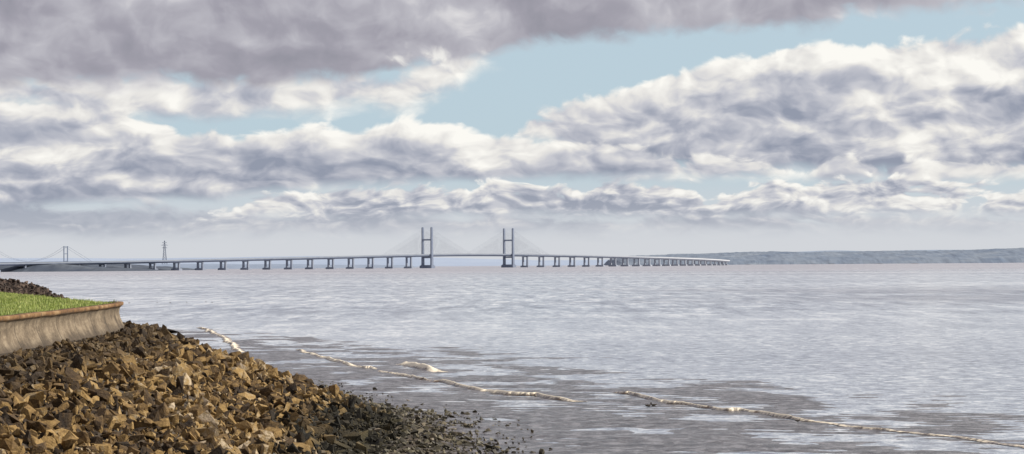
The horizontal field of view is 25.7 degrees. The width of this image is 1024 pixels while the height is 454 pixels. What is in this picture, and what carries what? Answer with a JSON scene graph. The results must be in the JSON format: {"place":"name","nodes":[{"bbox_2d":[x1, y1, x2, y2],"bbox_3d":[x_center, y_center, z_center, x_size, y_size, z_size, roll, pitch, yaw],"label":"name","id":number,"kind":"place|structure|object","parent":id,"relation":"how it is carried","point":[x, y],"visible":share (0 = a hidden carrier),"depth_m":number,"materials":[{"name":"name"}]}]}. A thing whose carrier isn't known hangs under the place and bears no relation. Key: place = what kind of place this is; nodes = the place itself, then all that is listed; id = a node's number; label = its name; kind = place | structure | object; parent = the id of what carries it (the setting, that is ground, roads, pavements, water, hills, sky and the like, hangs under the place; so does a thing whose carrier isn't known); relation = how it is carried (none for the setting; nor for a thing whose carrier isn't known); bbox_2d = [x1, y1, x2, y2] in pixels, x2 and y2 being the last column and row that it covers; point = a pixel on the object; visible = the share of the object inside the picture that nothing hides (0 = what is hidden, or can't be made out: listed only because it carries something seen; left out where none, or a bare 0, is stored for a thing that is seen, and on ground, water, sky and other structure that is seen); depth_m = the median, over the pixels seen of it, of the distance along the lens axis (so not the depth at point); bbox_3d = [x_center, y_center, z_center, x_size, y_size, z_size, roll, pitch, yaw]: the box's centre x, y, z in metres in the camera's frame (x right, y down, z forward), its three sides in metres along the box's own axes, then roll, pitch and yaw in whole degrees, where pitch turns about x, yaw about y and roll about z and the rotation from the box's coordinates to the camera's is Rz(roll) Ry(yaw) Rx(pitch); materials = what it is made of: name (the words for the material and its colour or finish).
{"place":"outdoors","nodes":[
{"label":"outdoors","id":0,"kind":"place"},
{"bbox_2d":[0,256,607,265],"bbox_3d":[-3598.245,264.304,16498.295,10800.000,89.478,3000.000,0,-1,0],"label":"hills","id":1,"kind":"structure","parent":0,"point":[416,261],"depth_m":15415.18,"materials":[{"name":"grey"}]},
{"bbox_2d":[0,263,1023,453],"bbox_3d":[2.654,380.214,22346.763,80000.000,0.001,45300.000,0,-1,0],"label":"water","id":2,"kind":"structure","parent":0,"point":[896,336],"depth_m":451.74,"materials":[{"name":"grey liquid"}]},
{"bbox_2d":[0,246,90,262],"bbox_3d":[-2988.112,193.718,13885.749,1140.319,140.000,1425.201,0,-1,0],"label":"suspension bridge","id":3,"kind":"structure","parent":2,"relation":"in","point":[49,255],"depth_m":13503.81,"materials":[{"name":"metal"}]},
{"bbox_2d":[0,264,194,271],"bbox_3d":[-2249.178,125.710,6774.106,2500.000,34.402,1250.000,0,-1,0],"label":"shoreland","id":4,"kind":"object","parent":2,"relation":"in","point":[64,268],"visible":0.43,"depth_m":6196.92,"materials":[{"name":"grey"}]},
{"bbox_2d":[162,241,166,263],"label":"transmission tower","id":5,"kind":"structure","parent":2,"relation":"in","point":[165,251],"depth_m":11998.76,"materials":[{"name":"metal"}]},
{"bbox_2d":[134,264,415,268],"bbox_3d":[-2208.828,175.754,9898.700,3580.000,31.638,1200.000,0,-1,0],"label":"shoreland","id":6,"kind":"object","parent":2,"relation":"in","point":[239,266],"visible":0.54,"depth_m":9375.68,"materials":[{"name":"grey"}]},
{"bbox_2d":[0,227,729,271],"bbox_3d":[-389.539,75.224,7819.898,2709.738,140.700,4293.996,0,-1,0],"label":"cable stayed bridge","id":7,"kind":"structure","parent":2,"relation":"on","point":[423,255],"depth_m":7583.18,"materials":[{"name":"concrete"}]},
{"bbox_2d":[198,327,1023,447],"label":"surf line","id":8,"kind":"object","parent":2,"relation":"on","point":[236,347],"visible":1,"depth_m":204.18,"materials":[{"name":"white liquid"}]},
{"bbox_2d":[0,293,1023,453],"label":"ground","id":9,"kind":"structure","parent":0,"point":[552,424],"depth_m":178.00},
{"bbox_2d":[0,292,117,315],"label":"grass","id":10,"kind":"structure","parent":9,"relation":"on","point":[32,299],"depth_m":162.04,"materials":[{"name":"green plant"}]},
{"bbox_2d":[0,301,123,353],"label":"sea wall","id":11,"kind":"structure","parent":9,"relation":"on","point":[29,330],"depth_m":133.37,"materials":[{"name":"concrete"}]},
{"bbox_2d":[0,278,177,331],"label":"rock bank","id":12,"kind":"object","parent":9,"relation":"on","point":[10,285],"visible":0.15,"depth_m":386.47,"materials":[{"name":"grey stone"}]},
{"bbox_2d":[0,320,407,453],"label":"rock armour","id":13,"kind":"object","parent":9,"relation":"on","point":[160,360],"visible":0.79,"depth_m":121.22,"materials":[{"name":"brown stone"}]},
{"bbox_2d":[272,374,551,453],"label":"beach cobbles","id":14,"kind":"object","parent":9,"relation":"on","point":[431,435],"visible":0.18,"depth_m":150.47,"materials":[{"name":"stone"}]},
{"bbox_2d":[0,0,1023,259],"label":"sky","id":15,"kind":"structure","parent":0,"point":[201,128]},
{"bbox_2d":[604,248,1023,265],"bbox_3d":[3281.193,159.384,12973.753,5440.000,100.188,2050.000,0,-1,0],"label":"hills","id":16,"kind":"structure","parent":0,"point":[1011,255],"depth_m":12230.54,"materials":[{"name":"grey"}]},
{"bbox_2d":[802,250,937,251],"bbox_3d":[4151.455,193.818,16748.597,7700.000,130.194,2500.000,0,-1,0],"label":"hills","id":17,"kind":"structure","parent":0,"point":[842,250],"depth_m":17764.13,"materials":[{"name":"grey"}]}
]}

